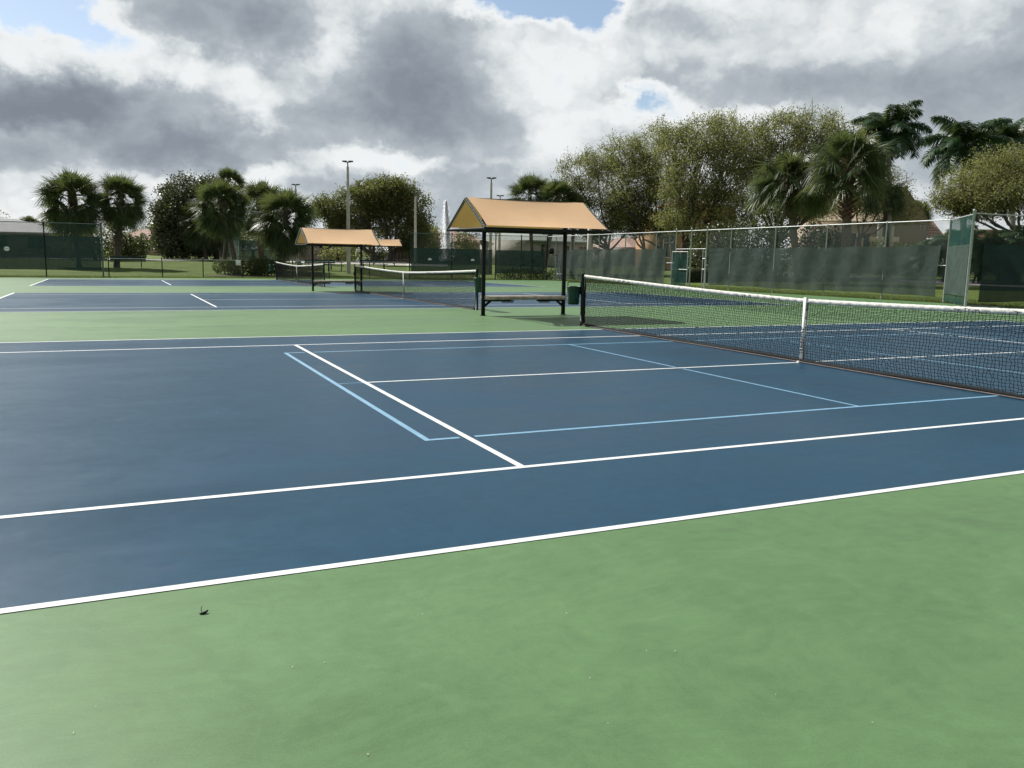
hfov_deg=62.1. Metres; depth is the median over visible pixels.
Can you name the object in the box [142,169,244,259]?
broad tree
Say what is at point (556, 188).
sabal palm
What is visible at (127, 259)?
park bench
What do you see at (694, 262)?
clipped hedge
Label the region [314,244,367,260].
shrub
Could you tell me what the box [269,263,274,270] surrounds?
waste bucket
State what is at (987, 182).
oak tree
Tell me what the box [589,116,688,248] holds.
oak tree
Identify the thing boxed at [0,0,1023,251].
sky
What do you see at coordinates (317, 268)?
tennis net
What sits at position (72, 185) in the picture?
sabal palm
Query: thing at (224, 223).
sabal palm
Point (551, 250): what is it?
umpire chair
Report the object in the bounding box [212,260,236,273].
shrub
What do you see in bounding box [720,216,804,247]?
shrub
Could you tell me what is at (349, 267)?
fence
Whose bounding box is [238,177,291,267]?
sabal palm
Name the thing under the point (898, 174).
oak tree
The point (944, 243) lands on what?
palm clump
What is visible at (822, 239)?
shrub
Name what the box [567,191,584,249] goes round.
sabal palm
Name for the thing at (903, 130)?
royal palm
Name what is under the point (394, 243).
shade shelter
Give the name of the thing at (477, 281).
waste bucket
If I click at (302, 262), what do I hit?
path
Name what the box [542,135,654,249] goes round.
oak tree
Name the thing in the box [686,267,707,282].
clipped hedge
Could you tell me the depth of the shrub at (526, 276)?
62.03 m
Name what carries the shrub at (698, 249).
on the grass ground at (208, 270)
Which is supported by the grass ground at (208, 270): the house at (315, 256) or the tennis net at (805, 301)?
the house at (315, 256)
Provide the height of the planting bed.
0.001 m
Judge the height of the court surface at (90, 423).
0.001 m
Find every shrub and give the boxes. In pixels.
[78,224,121,259]
[109,232,148,258]
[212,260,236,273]
[219,230,289,261]
[221,258,269,274]
[245,255,289,275]
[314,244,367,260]
[393,247,410,261]
[496,268,554,279]
[686,215,752,268]
[689,241,712,256]
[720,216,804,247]
[798,219,854,247]
[868,239,917,246]
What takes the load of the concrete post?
on the grass ground at (208, 270)
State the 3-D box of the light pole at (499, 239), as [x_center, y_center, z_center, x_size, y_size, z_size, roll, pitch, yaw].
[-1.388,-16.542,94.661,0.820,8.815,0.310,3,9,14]
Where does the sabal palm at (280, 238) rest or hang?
on the grass ground at (208, 270)
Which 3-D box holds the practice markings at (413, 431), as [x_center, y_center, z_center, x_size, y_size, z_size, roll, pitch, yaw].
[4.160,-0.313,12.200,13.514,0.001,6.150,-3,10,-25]
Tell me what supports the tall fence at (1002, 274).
on the grass ground at (208, 270)
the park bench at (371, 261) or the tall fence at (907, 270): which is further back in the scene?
the park bench at (371, 261)
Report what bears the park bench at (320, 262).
on the grass ground at (208, 270)
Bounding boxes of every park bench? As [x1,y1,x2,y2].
[110,256,145,267]
[304,259,335,269]
[359,259,387,268]
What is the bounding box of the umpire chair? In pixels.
[544,248,561,280]
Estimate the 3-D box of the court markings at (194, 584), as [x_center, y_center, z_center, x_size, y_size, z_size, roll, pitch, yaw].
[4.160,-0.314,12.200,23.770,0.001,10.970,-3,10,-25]
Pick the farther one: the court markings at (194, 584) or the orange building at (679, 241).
the orange building at (679, 241)
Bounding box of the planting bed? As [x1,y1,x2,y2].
[204,275,282,276]
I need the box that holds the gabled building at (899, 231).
[790,187,942,247]
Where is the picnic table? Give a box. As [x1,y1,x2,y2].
[327,262,343,270]
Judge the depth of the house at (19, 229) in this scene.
84.91 m
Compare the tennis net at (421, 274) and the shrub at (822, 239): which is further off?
the shrub at (822, 239)
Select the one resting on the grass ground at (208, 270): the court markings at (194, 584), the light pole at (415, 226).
the light pole at (415, 226)
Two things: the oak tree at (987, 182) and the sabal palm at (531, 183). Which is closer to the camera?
the oak tree at (987, 182)
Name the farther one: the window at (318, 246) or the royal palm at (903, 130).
the window at (318, 246)
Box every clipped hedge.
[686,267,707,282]
[689,256,707,267]
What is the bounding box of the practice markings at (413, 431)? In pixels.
[285,333,1023,440]
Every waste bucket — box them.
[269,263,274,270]
[474,273,480,291]
[566,281,580,304]
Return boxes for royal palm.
[850,99,932,246]
[917,115,1017,216]
[976,118,1023,230]
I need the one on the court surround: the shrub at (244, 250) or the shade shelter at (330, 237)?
the shade shelter at (330, 237)
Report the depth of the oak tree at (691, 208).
69.73 m
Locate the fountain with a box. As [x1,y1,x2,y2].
[440,200,452,248]
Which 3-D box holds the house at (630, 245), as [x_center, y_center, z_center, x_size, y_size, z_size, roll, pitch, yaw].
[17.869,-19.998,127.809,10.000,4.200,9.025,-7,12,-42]
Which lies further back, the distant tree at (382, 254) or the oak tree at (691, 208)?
the distant tree at (382, 254)
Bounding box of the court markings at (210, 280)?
[30,279,541,286]
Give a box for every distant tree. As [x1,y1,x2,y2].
[125,218,157,233]
[351,244,388,259]
[400,220,443,248]
[447,232,480,248]
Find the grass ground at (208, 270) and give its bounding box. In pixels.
[0,248,1023,307]
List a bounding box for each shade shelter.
[295,228,382,290]
[366,239,403,265]
[446,197,613,315]
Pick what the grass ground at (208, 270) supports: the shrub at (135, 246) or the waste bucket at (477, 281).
the shrub at (135, 246)
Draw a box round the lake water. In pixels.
[290,259,410,262]
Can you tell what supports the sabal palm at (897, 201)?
on the grass ground at (208, 270)
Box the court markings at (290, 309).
[1,292,788,311]
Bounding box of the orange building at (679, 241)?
[636,203,734,269]
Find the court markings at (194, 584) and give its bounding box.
[0,320,1023,613]
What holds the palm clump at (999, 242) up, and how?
on the grass ground at (208, 270)
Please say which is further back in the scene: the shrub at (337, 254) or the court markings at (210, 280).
the shrub at (337, 254)
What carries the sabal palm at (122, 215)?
on the grass ground at (208, 270)
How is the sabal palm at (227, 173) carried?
on the grass ground at (208, 270)
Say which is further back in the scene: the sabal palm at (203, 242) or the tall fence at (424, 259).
the sabal palm at (203, 242)
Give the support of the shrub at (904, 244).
on the grass ground at (208, 270)
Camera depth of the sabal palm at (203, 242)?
89.04 m
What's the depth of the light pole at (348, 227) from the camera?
67.21 m
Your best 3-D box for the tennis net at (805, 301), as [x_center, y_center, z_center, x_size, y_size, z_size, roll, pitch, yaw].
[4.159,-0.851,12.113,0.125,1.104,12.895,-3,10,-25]
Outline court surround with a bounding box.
[0,277,1023,767]
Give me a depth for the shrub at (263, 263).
59.76 m
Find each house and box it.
[0,218,63,235]
[123,229,150,254]
[147,239,211,256]
[291,243,354,259]
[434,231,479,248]
[476,233,592,265]
[593,237,635,249]
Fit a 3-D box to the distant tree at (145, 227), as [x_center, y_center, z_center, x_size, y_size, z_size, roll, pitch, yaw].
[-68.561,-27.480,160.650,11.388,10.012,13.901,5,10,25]
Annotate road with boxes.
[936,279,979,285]
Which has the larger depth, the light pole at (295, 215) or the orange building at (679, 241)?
the orange building at (679, 241)
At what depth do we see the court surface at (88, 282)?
42.65 m
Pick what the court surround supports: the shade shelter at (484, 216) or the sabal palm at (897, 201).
the shade shelter at (484, 216)
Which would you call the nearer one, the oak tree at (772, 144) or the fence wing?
the fence wing
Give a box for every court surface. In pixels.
[0,292,786,311]
[0,321,1023,613]
[32,279,540,286]
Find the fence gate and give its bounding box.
[671,226,708,288]
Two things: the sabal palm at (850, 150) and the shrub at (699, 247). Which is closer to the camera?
the sabal palm at (850, 150)
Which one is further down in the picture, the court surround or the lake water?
the court surround
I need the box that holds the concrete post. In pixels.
[587,229,591,249]
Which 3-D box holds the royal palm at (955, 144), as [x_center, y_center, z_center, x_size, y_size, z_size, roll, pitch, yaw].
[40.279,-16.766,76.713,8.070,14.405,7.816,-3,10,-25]
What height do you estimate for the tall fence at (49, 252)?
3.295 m
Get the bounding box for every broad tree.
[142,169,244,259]
[308,171,438,261]
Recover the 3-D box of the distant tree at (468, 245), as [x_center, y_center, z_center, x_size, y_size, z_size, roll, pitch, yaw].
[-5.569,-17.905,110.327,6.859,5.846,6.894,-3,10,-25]
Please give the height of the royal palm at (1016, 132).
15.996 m
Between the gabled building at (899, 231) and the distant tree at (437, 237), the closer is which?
the gabled building at (899, 231)
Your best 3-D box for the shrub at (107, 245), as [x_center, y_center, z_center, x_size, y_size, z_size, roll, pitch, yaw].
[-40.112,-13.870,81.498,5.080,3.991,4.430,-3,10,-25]
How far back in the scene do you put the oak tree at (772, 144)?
66.83 m
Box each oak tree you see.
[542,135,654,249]
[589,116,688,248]
[642,102,779,268]
[708,98,879,246]
[818,167,926,246]
[917,138,1023,232]
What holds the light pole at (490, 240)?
on the grass ground at (208, 270)
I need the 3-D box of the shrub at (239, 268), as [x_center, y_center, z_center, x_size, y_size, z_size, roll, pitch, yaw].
[-18.751,-8.255,60.047,3.507,1.298,2.452,-3,10,-25]
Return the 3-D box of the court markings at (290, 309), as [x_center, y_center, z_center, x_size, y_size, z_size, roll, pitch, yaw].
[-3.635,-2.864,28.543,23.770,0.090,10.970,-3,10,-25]
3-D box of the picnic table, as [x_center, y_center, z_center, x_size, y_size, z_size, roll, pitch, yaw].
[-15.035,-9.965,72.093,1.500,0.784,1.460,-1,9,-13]
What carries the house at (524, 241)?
on the grass ground at (208, 270)
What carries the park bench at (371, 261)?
on the grass ground at (208, 270)
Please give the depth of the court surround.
3.21 m
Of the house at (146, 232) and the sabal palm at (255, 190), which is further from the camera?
the house at (146, 232)
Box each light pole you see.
[291,184,299,262]
[342,160,352,273]
[411,192,419,247]
[487,177,495,249]
[496,195,503,249]
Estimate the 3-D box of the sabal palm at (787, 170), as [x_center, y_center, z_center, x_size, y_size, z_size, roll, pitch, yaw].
[18.451,-11.331,57.411,6.352,9.489,6.547,-3,10,-25]
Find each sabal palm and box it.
[17,216,36,221]
[31,166,111,236]
[86,171,152,267]
[174,198,222,259]
[190,177,258,273]
[211,166,246,263]
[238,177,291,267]
[250,184,324,270]
[504,172,554,250]
[533,178,581,268]
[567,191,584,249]
[742,149,835,247]
[792,126,899,246]
[857,180,909,246]
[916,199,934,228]
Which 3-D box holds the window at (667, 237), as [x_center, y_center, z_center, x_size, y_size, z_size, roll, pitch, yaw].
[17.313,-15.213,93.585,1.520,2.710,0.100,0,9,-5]
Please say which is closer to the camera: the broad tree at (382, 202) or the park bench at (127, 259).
the park bench at (127, 259)
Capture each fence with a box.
[0,221,104,277]
[104,257,242,277]
[292,260,406,278]
[409,231,547,279]
[547,231,675,283]
[706,217,952,302]
[967,213,1023,304]
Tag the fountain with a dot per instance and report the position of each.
(445, 210)
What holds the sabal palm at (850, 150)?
on the grass ground at (208, 270)
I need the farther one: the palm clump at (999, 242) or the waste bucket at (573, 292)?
the palm clump at (999, 242)
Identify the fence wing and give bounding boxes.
[944,209,976,306]
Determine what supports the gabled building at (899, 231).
on the grass ground at (208, 270)
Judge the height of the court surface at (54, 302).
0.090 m
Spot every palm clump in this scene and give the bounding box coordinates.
[911,225,986,282]
[970,230,1023,282]
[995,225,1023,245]
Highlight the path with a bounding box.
[104,259,410,265]
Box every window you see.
[318,246,331,254]
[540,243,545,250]
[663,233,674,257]
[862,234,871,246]
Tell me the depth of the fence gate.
47.49 m
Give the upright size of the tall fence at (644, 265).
3.348 m
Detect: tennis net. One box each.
[275,261,324,286]
[353,264,478,309]
[579,273,1023,399]
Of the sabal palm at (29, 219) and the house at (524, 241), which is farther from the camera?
the sabal palm at (29, 219)

